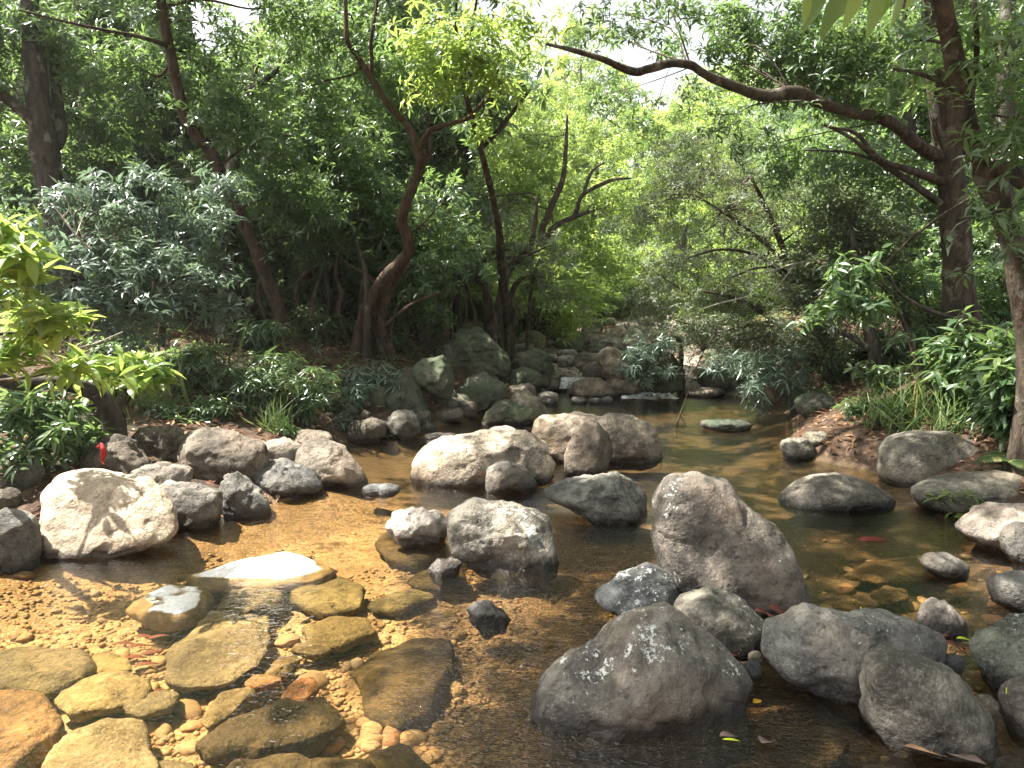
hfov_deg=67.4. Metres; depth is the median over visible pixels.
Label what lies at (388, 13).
forest tree
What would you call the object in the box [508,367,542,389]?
boulder
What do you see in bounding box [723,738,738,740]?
fallen leaf
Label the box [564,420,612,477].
boulder
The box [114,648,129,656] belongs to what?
cobble
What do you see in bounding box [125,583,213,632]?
submerged stone
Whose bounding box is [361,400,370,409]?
rubble stone
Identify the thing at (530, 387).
boulder
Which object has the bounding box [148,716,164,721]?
cobble
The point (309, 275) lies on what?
forest tree
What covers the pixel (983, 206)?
understory bush
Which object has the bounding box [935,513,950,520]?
cobble
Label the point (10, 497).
boulder
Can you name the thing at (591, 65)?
background tree
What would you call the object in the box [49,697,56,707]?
cobble
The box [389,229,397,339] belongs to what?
thin stem
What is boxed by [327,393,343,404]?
rubble stone
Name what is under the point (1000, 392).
broadleaf shrub
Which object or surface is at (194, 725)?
cobble
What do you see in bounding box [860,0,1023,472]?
edge tree
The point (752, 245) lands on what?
understory bush
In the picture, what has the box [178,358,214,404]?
reed clump
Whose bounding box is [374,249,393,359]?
thin stem
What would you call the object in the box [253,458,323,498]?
boulder
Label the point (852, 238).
forest tree
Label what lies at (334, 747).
cobble
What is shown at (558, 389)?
boulder
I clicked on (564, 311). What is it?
understory bush
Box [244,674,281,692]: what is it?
submerged stone
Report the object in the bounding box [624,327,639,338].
boulder
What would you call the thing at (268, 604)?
submerged stone
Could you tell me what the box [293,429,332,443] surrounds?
boulder
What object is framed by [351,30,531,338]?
leaning tree
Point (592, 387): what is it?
boulder
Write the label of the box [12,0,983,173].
sky
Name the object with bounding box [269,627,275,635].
cobble
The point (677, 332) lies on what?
boulder
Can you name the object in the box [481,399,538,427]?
boulder
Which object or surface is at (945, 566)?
boulder
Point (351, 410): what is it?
rubble stone
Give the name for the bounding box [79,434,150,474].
boulder
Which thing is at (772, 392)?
boulder
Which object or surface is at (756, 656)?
pebble
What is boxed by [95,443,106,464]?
red ribbon
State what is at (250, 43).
background tree
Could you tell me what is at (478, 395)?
boulder
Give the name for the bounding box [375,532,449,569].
submerged stone
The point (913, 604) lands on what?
cobble
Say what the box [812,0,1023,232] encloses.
background tree
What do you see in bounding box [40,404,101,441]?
boulder
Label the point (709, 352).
rubble stone
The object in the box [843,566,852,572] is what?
cobble
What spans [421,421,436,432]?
rubble stone
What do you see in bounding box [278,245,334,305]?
understory bush
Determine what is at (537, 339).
boulder
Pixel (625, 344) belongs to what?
rubble stone
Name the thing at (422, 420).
rubble stone
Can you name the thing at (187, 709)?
cobble
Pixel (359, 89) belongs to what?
background tree
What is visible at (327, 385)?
bank plant
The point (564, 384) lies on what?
rapids
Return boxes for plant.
[126,384,189,412]
[143,400,185,419]
[166,366,205,395]
[175,396,231,420]
[187,393,248,421]
[223,370,253,397]
[258,350,306,376]
[272,418,302,437]
[302,368,345,391]
[314,389,362,413]
[325,380,369,410]
[333,412,356,430]
[341,356,401,401]
[392,327,428,352]
[789,378,844,397]
[828,392,881,420]
[923,490,984,520]
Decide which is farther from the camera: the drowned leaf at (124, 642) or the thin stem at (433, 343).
the thin stem at (433, 343)
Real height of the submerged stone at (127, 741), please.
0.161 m
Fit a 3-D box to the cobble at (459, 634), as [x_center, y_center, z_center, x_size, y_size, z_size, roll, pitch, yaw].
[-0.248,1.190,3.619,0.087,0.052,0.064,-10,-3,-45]
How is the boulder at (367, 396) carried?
on the ground at (862, 455)
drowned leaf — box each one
[114,641,134,643]
[125,643,150,647]
[125,655,146,657]
[132,634,150,637]
[134,662,159,666]
[139,650,164,655]
[147,634,171,639]
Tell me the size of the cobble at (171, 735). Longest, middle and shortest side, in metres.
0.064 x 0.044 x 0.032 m
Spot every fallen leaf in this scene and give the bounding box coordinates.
[719,731,735,737]
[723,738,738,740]
[753,698,760,702]
[755,607,766,614]
[758,736,772,742]
[768,605,783,613]
[857,537,896,541]
[904,744,946,756]
[946,640,960,650]
[948,753,986,764]
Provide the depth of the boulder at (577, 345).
15.75 m
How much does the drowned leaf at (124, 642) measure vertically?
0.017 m
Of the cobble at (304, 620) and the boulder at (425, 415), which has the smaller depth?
the cobble at (304, 620)
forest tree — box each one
[0,0,158,329]
[0,0,251,312]
[2,0,191,313]
[158,29,367,334]
[215,0,439,320]
[240,112,307,310]
[284,182,426,321]
[342,80,492,340]
[761,174,934,384]
[805,0,993,322]
[917,0,1023,325]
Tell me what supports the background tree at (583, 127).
on the ground at (862, 455)
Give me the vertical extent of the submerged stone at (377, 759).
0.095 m
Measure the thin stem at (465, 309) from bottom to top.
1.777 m
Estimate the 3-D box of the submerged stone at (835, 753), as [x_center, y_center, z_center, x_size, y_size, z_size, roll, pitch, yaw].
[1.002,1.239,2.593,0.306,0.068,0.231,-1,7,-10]
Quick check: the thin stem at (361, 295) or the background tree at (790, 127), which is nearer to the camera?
the thin stem at (361, 295)
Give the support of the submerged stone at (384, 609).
on the ground at (862, 455)
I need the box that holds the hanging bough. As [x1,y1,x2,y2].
[802,0,914,41]
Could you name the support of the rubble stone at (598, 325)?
on the ground at (862, 455)
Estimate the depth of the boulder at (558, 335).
16.43 m
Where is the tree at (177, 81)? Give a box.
[18,0,375,344]
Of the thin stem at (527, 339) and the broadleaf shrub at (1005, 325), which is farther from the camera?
the thin stem at (527, 339)
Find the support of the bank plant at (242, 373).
on the ground at (862, 455)
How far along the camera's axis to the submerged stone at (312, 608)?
3.86 m
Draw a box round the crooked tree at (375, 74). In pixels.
[254,0,499,363]
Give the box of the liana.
[885,273,992,330]
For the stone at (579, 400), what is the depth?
10.37 m
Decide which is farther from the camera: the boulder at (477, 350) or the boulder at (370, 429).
the boulder at (477, 350)
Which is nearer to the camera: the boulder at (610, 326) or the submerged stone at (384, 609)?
the submerged stone at (384, 609)
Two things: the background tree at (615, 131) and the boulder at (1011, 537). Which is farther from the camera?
the background tree at (615, 131)
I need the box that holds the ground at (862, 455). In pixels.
[0,169,1023,767]
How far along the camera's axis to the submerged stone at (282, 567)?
4.00 m
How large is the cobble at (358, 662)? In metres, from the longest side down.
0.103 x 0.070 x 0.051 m
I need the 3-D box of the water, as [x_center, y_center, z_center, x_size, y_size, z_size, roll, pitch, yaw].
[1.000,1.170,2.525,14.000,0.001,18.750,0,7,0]
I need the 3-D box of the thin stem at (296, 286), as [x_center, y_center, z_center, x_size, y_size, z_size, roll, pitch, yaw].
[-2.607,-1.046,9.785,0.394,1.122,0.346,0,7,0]
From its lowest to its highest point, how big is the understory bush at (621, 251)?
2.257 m
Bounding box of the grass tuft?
[243,389,306,436]
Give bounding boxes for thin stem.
[128,292,136,315]
[190,229,199,318]
[234,281,251,321]
[256,259,272,331]
[283,257,297,325]
[293,259,323,341]
[310,249,335,345]
[321,250,330,331]
[341,258,374,352]
[355,240,370,360]
[357,258,366,315]
[372,260,418,363]
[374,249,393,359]
[387,277,407,360]
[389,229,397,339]
[419,220,444,354]
[449,258,472,338]
[456,249,466,328]
[464,281,478,326]
[481,259,497,341]
[498,259,514,378]
[525,258,539,350]
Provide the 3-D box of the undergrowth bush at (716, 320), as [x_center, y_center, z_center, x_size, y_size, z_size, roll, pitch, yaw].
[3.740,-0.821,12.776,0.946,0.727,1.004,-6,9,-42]
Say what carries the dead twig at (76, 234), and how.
attached to the spreading shrub at (183, 237)
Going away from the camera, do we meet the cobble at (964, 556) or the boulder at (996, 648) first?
the boulder at (996, 648)
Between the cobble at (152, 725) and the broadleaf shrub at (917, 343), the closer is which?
the cobble at (152, 725)
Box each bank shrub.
[177,344,254,394]
[204,350,310,418]
[261,360,340,425]
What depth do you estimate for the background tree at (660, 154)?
40.35 m
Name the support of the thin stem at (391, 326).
on the ground at (862, 455)
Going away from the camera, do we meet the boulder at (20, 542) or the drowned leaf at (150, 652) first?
the drowned leaf at (150, 652)
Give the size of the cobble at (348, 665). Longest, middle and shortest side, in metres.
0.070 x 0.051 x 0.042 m
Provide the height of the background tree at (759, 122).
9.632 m
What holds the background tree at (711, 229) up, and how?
on the ground at (862, 455)
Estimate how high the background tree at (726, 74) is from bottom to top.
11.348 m
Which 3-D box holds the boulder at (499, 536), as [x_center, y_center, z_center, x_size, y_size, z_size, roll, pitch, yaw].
[-0.052,0.866,4.245,0.621,0.458,0.444,0,7,0]
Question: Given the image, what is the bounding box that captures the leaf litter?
[0,292,1023,514]
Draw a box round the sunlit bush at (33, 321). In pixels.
[0,205,141,404]
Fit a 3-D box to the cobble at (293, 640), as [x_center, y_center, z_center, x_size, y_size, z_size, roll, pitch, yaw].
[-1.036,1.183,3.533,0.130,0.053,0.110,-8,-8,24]
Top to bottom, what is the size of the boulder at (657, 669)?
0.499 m
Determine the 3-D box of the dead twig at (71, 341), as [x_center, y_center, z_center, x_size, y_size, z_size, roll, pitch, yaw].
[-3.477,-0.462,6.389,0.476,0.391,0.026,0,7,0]
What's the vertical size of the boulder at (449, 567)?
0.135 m
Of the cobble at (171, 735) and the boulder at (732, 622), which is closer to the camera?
the cobble at (171, 735)
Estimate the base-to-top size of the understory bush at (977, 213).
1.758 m
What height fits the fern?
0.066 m
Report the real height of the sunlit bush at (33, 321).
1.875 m
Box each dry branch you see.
[699,256,828,309]
[805,123,942,205]
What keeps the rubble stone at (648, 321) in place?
on the ground at (862, 455)
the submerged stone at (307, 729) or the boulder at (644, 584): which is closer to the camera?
the submerged stone at (307, 729)
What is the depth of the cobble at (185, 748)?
2.70 m
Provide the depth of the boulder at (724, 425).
8.30 m
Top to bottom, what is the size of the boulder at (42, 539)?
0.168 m
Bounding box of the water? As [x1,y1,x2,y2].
[0,391,1020,767]
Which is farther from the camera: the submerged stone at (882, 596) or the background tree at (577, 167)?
the background tree at (577, 167)
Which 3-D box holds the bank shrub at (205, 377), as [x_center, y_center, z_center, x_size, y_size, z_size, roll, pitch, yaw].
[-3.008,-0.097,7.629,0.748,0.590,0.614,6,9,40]
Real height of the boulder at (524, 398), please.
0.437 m
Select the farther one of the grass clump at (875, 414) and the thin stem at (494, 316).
the thin stem at (494, 316)
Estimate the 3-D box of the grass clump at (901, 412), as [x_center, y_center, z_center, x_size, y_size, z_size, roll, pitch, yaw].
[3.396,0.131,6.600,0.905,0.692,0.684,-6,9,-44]
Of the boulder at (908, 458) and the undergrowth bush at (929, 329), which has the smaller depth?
the boulder at (908, 458)
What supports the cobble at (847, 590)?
on the ground at (862, 455)
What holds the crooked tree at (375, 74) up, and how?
on the ground at (862, 455)
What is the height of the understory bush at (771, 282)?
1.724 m
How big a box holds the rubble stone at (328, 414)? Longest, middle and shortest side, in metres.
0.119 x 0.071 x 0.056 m
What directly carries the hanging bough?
attached to the edge tree at (1000, 211)
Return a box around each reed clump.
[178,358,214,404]
[210,315,282,386]
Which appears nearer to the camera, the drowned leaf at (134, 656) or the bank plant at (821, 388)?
the drowned leaf at (134, 656)
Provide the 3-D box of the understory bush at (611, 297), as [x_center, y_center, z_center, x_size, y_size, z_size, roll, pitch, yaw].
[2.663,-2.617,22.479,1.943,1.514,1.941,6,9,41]
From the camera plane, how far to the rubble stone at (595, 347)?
15.93 m
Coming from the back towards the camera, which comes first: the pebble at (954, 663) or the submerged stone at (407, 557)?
the submerged stone at (407, 557)
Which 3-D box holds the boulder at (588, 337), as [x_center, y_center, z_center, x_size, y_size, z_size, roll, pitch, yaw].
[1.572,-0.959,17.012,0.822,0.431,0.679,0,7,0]
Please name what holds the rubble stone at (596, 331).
on the ground at (862, 455)
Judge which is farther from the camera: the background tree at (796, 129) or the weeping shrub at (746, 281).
the background tree at (796, 129)
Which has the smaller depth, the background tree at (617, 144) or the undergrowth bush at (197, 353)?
the undergrowth bush at (197, 353)
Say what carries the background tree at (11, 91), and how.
on the ground at (862, 455)
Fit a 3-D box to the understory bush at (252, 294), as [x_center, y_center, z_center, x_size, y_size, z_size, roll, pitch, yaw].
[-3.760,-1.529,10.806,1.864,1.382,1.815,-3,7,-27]
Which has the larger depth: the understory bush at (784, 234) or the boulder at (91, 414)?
the understory bush at (784, 234)
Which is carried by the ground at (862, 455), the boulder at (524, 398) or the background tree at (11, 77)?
the background tree at (11, 77)
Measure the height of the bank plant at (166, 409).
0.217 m
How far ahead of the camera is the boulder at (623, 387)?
11.06 m
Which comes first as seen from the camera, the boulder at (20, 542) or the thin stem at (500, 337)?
the boulder at (20, 542)
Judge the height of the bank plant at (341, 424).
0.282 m
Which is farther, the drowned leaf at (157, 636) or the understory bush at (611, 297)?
the understory bush at (611, 297)
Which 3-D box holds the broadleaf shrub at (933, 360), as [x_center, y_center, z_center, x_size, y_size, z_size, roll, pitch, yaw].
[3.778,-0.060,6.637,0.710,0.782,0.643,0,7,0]
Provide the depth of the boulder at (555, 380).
11.23 m
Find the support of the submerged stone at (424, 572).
on the ground at (862, 455)
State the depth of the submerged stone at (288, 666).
3.15 m
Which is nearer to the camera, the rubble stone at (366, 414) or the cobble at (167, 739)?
the cobble at (167, 739)
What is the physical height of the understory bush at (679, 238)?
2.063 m
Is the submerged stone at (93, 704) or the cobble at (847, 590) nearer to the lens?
the submerged stone at (93, 704)
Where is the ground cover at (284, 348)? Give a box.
[0,291,1012,433]
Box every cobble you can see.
[9,632,20,637]
[13,571,34,579]
[15,632,32,642]
[49,608,62,613]
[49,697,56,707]
[73,604,83,610]
[89,590,100,597]
[97,618,107,623]
[101,600,109,605]
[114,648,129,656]
[135,665,157,675]
[144,720,160,732]
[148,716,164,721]
[150,656,166,667]
[151,682,159,688]
[154,722,172,739]
[157,735,170,741]
[159,732,174,742]
[172,698,201,719]
[178,741,196,755]
[180,720,203,731]
[198,731,211,740]
[243,701,258,713]
[257,685,285,700]
[268,630,273,637]
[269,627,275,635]
[273,635,300,647]
[288,675,297,681]
[298,671,329,688]
[301,618,309,623]
[301,670,325,675]
[320,736,341,756]
[341,661,351,671]
[350,658,364,669]
[355,717,369,727]
[355,733,382,748]
[360,721,382,736]
[361,741,380,753]
[382,726,400,745]
[400,729,426,746]
[421,749,442,764]
[429,635,450,640]
[431,721,451,732]
[438,621,452,629]
[448,681,465,699]
[451,630,466,640]
[819,604,833,608]
[835,583,854,593]
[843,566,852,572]
[901,602,919,611]
[917,596,926,603]
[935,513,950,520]
[941,592,954,602]
[952,594,960,600]
[953,583,966,587]
[960,554,972,560]
[980,614,1002,625]
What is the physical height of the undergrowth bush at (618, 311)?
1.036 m
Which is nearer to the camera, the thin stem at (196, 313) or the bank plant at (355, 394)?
the bank plant at (355, 394)
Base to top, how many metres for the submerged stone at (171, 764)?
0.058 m
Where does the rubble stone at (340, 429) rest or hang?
on the ground at (862, 455)
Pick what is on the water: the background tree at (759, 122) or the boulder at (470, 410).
the boulder at (470, 410)
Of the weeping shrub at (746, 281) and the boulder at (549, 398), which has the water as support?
the boulder at (549, 398)
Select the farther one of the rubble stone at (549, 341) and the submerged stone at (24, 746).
the rubble stone at (549, 341)
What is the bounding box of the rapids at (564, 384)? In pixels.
[560,377,584,388]
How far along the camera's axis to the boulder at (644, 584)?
3.49 m
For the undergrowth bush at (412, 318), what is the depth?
12.29 m
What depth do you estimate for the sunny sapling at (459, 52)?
7.78 m
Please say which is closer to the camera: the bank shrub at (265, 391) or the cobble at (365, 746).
the cobble at (365, 746)
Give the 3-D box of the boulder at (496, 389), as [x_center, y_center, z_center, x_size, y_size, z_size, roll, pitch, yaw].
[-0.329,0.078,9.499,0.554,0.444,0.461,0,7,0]
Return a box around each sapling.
[73,344,186,436]
[375,0,586,357]
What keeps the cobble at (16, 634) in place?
on the ground at (862, 455)
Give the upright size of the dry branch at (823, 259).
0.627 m
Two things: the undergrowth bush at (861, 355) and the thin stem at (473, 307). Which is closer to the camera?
the undergrowth bush at (861, 355)
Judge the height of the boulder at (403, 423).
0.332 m
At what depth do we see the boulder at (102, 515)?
4.40 m
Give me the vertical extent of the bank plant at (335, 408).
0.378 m
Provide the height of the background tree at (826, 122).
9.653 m
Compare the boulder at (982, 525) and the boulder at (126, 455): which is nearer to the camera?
the boulder at (982, 525)
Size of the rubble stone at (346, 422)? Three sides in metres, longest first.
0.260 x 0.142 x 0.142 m
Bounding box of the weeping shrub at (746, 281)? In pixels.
[603,118,913,379]
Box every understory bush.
[0,200,122,307]
[37,208,180,310]
[69,174,271,321]
[97,235,208,305]
[167,209,278,310]
[178,229,295,319]
[244,210,412,328]
[277,259,351,316]
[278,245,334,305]
[287,224,447,329]
[331,250,467,349]
[439,232,513,312]
[450,217,551,306]
[470,261,518,318]
[471,240,605,346]
[493,252,593,330]
[526,233,636,323]
[555,231,622,296]
[574,236,632,274]
[588,273,639,318]
[599,246,689,318]
[603,233,643,256]
[611,247,679,308]
[626,230,690,268]
[643,243,769,325]
[660,229,696,252]
[670,242,754,313]
[706,228,793,307]
[714,220,788,295]
[726,202,828,238]
[739,212,849,296]
[739,226,839,305]
[837,205,936,298]
[860,240,1005,334]
[890,254,982,327]
[913,212,1023,322]
[925,185,1023,262]
[934,193,1023,227]
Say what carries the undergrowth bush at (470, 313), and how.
on the ground at (862, 455)
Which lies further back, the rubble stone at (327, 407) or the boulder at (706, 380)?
the boulder at (706, 380)
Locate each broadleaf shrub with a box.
[798,340,865,384]
[843,360,914,394]
[880,322,953,370]
[907,335,972,412]
[917,305,1007,413]
[940,325,1015,437]
[967,319,1014,365]
[971,347,1015,451]
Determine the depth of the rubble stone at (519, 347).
14.04 m
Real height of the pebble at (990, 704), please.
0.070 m
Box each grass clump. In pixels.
[846,361,919,430]
[866,365,948,434]
[895,388,977,434]
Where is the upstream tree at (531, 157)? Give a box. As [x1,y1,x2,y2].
[470,95,665,333]
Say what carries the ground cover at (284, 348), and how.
on the ground at (862, 455)
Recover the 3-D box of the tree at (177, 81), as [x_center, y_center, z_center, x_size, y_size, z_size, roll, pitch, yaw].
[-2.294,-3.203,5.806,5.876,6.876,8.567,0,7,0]
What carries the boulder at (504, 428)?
in the water
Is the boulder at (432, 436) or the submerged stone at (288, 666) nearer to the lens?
the submerged stone at (288, 666)
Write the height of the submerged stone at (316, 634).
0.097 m
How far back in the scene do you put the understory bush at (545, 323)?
17.12 m
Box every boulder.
[0,487,21,509]
[0,507,42,574]
[1,461,44,490]
[39,468,178,568]
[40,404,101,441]
[41,532,47,560]
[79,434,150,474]
[130,461,193,484]
[131,424,185,460]
[160,479,222,533]
[177,426,269,481]
[219,471,271,521]
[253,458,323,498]
[264,437,301,460]
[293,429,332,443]
[294,438,367,495]
[340,385,369,407]
[347,417,385,445]
[362,483,400,499]
[370,384,389,407]
[384,371,427,412]
[385,506,446,551]
[387,409,420,441]
[410,429,555,498]
[413,355,454,399]
[415,410,430,422]
[424,432,456,440]
[427,390,456,405]
[428,556,461,586]
[436,407,463,423]
[440,326,510,378]
[446,497,558,588]
[448,394,467,406]
[455,384,490,411]
[456,400,477,419]
[464,372,507,407]
[466,599,510,639]
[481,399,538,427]
[485,459,536,499]
[488,425,516,431]
[505,419,519,426]
[507,383,535,395]
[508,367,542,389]
[510,347,554,388]
[510,390,549,415]
[519,330,545,349]
[529,601,751,767]
[531,411,662,470]
[538,391,558,407]
[544,374,560,389]
[544,471,647,534]
[545,324,566,340]
[548,382,567,391]
[555,337,583,352]
[556,349,577,356]
[556,355,573,367]
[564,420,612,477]
[566,331,600,345]
[569,377,618,402]
[574,353,596,370]
[582,362,605,380]
[595,562,680,615]
[597,347,637,379]
[598,336,623,349]
[601,325,622,333]
[602,331,623,337]
[606,379,643,395]
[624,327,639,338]
[640,327,657,339]
[642,349,685,396]
[650,471,811,619]
[665,331,687,341]
[673,585,764,661]
[681,387,725,398]
[696,365,751,391]
[699,418,752,433]
[760,602,947,722]
[765,372,791,403]
[777,472,895,518]
[780,437,814,462]
[794,393,836,416]
[801,431,828,445]
[859,645,1003,767]
[876,430,977,487]
[910,469,1021,515]
[915,597,969,642]
[917,552,969,583]
[955,502,1023,562]
[969,613,1023,701]
[986,570,1023,612]
[998,674,1023,747]
[999,521,1023,570]
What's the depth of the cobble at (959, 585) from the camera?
4.25 m
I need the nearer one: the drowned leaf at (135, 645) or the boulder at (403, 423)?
the drowned leaf at (135, 645)
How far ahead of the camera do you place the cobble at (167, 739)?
2.77 m
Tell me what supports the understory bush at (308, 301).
on the ground at (862, 455)
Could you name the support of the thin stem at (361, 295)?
on the ground at (862, 455)
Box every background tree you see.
[0,0,188,214]
[0,3,74,181]
[0,67,13,171]
[1,3,64,208]
[7,0,322,304]
[112,49,220,214]
[189,37,282,242]
[224,0,472,282]
[226,8,353,182]
[227,0,552,326]
[295,0,502,239]
[328,7,476,187]
[451,28,568,231]
[459,116,565,244]
[460,72,574,234]
[478,78,590,210]
[479,45,604,206]
[498,88,613,260]
[501,82,602,230]
[509,0,650,225]
[545,83,639,238]
[581,77,691,236]
[591,103,694,252]
[603,96,710,244]
[612,94,699,234]
[627,89,729,261]
[646,46,772,226]
[657,76,753,213]
[667,77,769,232]
[670,112,766,242]
[674,147,760,284]
[714,51,802,217]
[739,0,981,242]
[743,36,881,223]
[746,65,857,213]
[752,111,846,220]
[786,0,1023,290]
[803,0,979,264]
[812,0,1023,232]
[966,0,1023,211]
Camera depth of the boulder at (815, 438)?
7.00 m
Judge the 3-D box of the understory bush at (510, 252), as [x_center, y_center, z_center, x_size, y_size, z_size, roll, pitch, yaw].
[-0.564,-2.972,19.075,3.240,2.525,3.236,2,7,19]
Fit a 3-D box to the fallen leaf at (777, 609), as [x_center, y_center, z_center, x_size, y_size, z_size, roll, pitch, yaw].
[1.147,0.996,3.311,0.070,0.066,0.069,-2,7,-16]
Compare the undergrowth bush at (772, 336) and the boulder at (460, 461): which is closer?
the boulder at (460, 461)
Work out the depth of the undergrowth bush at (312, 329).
9.66 m
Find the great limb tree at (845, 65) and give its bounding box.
[546,0,986,356]
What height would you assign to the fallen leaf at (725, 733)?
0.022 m
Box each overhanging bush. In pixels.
[609,325,686,395]
[698,342,832,420]
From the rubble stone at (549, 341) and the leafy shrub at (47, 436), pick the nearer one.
the leafy shrub at (47, 436)
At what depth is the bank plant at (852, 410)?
7.38 m
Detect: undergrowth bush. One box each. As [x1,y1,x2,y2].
[76,334,162,357]
[145,339,225,376]
[214,315,301,352]
[286,303,353,343]
[395,299,447,334]
[444,284,495,318]
[597,286,646,318]
[675,311,726,351]
[704,315,767,350]
[747,310,805,355]
[782,332,854,365]
[820,328,882,368]
[861,320,917,365]
[890,313,942,342]
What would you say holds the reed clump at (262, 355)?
on the ground at (862, 455)
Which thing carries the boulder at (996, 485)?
on the ground at (862, 455)
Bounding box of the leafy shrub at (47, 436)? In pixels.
[0,372,127,483]
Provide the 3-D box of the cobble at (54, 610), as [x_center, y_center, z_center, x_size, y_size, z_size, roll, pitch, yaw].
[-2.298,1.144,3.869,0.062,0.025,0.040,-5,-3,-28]
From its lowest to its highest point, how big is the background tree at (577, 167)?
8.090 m
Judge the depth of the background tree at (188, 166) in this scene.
24.89 m
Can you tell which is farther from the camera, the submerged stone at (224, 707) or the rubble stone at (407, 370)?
the rubble stone at (407, 370)
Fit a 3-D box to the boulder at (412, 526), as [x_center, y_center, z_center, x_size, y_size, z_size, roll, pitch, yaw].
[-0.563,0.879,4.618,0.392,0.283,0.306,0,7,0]
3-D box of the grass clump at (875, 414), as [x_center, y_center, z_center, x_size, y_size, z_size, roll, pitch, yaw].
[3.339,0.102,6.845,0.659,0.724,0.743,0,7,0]
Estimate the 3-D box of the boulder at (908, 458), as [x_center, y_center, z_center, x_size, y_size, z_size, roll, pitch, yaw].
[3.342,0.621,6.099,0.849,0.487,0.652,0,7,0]
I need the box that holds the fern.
[973,451,1023,469]
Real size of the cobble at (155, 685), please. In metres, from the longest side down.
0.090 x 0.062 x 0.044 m
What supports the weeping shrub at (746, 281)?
on the ground at (862, 455)
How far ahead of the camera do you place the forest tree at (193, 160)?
10.00 m
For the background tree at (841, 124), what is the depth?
20.29 m
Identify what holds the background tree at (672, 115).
on the ground at (862, 455)
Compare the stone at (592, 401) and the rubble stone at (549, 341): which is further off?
the rubble stone at (549, 341)
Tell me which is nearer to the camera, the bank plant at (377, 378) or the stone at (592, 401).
the bank plant at (377, 378)
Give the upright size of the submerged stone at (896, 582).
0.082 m
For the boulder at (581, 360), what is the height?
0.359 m
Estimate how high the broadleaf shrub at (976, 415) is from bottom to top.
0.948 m
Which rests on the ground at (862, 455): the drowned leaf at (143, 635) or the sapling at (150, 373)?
the sapling at (150, 373)
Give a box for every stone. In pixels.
[0,646,96,698]
[0,689,64,767]
[41,718,159,767]
[54,670,152,722]
[91,651,131,673]
[123,691,180,719]
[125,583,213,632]
[159,760,193,767]
[164,611,270,691]
[186,552,336,595]
[195,698,345,767]
[200,686,256,730]
[213,587,285,618]
[226,753,375,767]
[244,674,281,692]
[264,655,300,682]
[281,677,319,700]
[287,576,365,619]
[290,642,330,659]
[301,616,374,652]
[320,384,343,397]
[320,404,334,410]
[325,412,333,416]
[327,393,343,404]
[331,418,338,426]
[334,415,350,424]
[337,427,343,432]
[340,404,357,418]
[351,638,455,732]
[359,410,370,418]
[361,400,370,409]
[365,744,430,767]
[367,589,433,616]
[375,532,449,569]
[384,434,393,440]
[400,367,414,378]
[407,569,467,594]
[419,416,425,425]
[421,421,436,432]
[515,343,533,351]
[543,334,554,344]
[571,396,587,405]
[576,323,590,332]
[581,317,602,329]
[585,343,605,352]
[587,328,600,334]
[588,398,600,405]
[601,396,612,404]
[602,318,615,325]
[603,328,623,338]
[621,338,643,350]
[624,322,644,328]
[637,316,654,326]
[691,368,701,374]
[700,349,719,357]
[769,725,849,767]
[844,555,938,586]
[870,585,909,605]
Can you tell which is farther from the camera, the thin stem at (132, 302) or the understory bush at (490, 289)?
the understory bush at (490, 289)
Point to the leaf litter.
(171, 421)
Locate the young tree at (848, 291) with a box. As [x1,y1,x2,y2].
[784,198,969,380]
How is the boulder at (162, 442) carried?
on the ground at (862, 455)
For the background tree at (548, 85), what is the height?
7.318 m
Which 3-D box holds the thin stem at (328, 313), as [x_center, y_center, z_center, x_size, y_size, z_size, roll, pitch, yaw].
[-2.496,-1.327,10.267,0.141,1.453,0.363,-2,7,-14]
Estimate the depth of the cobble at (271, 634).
3.60 m
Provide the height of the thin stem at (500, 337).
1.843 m
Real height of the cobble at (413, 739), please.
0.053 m
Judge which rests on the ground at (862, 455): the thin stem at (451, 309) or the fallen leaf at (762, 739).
the thin stem at (451, 309)
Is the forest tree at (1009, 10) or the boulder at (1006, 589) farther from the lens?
the forest tree at (1009, 10)
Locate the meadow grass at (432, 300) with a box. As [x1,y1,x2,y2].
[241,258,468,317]
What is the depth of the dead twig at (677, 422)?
8.76 m
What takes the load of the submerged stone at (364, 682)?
on the ground at (862, 455)
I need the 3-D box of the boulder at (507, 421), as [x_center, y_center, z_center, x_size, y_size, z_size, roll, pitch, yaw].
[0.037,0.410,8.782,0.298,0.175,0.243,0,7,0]
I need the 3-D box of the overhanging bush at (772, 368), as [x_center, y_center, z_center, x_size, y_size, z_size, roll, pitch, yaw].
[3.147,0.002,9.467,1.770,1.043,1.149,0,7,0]
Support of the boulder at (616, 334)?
on the ground at (862, 455)
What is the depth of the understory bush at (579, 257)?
25.68 m
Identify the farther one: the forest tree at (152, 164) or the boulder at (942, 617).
the forest tree at (152, 164)
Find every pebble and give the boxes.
[743,660,760,679]
[748,651,763,664]
[945,654,963,674]
[976,693,999,717]
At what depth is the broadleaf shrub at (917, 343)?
8.27 m
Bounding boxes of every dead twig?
[50,196,90,249]
[67,305,121,351]
[672,333,715,436]
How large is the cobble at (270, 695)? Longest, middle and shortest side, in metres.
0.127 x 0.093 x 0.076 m
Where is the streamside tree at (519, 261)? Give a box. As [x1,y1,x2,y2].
[437,161,595,375]
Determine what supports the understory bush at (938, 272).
on the ground at (862, 455)
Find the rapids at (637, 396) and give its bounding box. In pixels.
[621,391,679,398]
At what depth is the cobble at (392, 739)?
2.75 m
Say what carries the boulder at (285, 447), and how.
on the ground at (862, 455)
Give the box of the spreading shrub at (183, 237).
[0,154,259,359]
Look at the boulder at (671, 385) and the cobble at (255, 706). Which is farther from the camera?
the boulder at (671, 385)
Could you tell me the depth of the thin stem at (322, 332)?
9.59 m

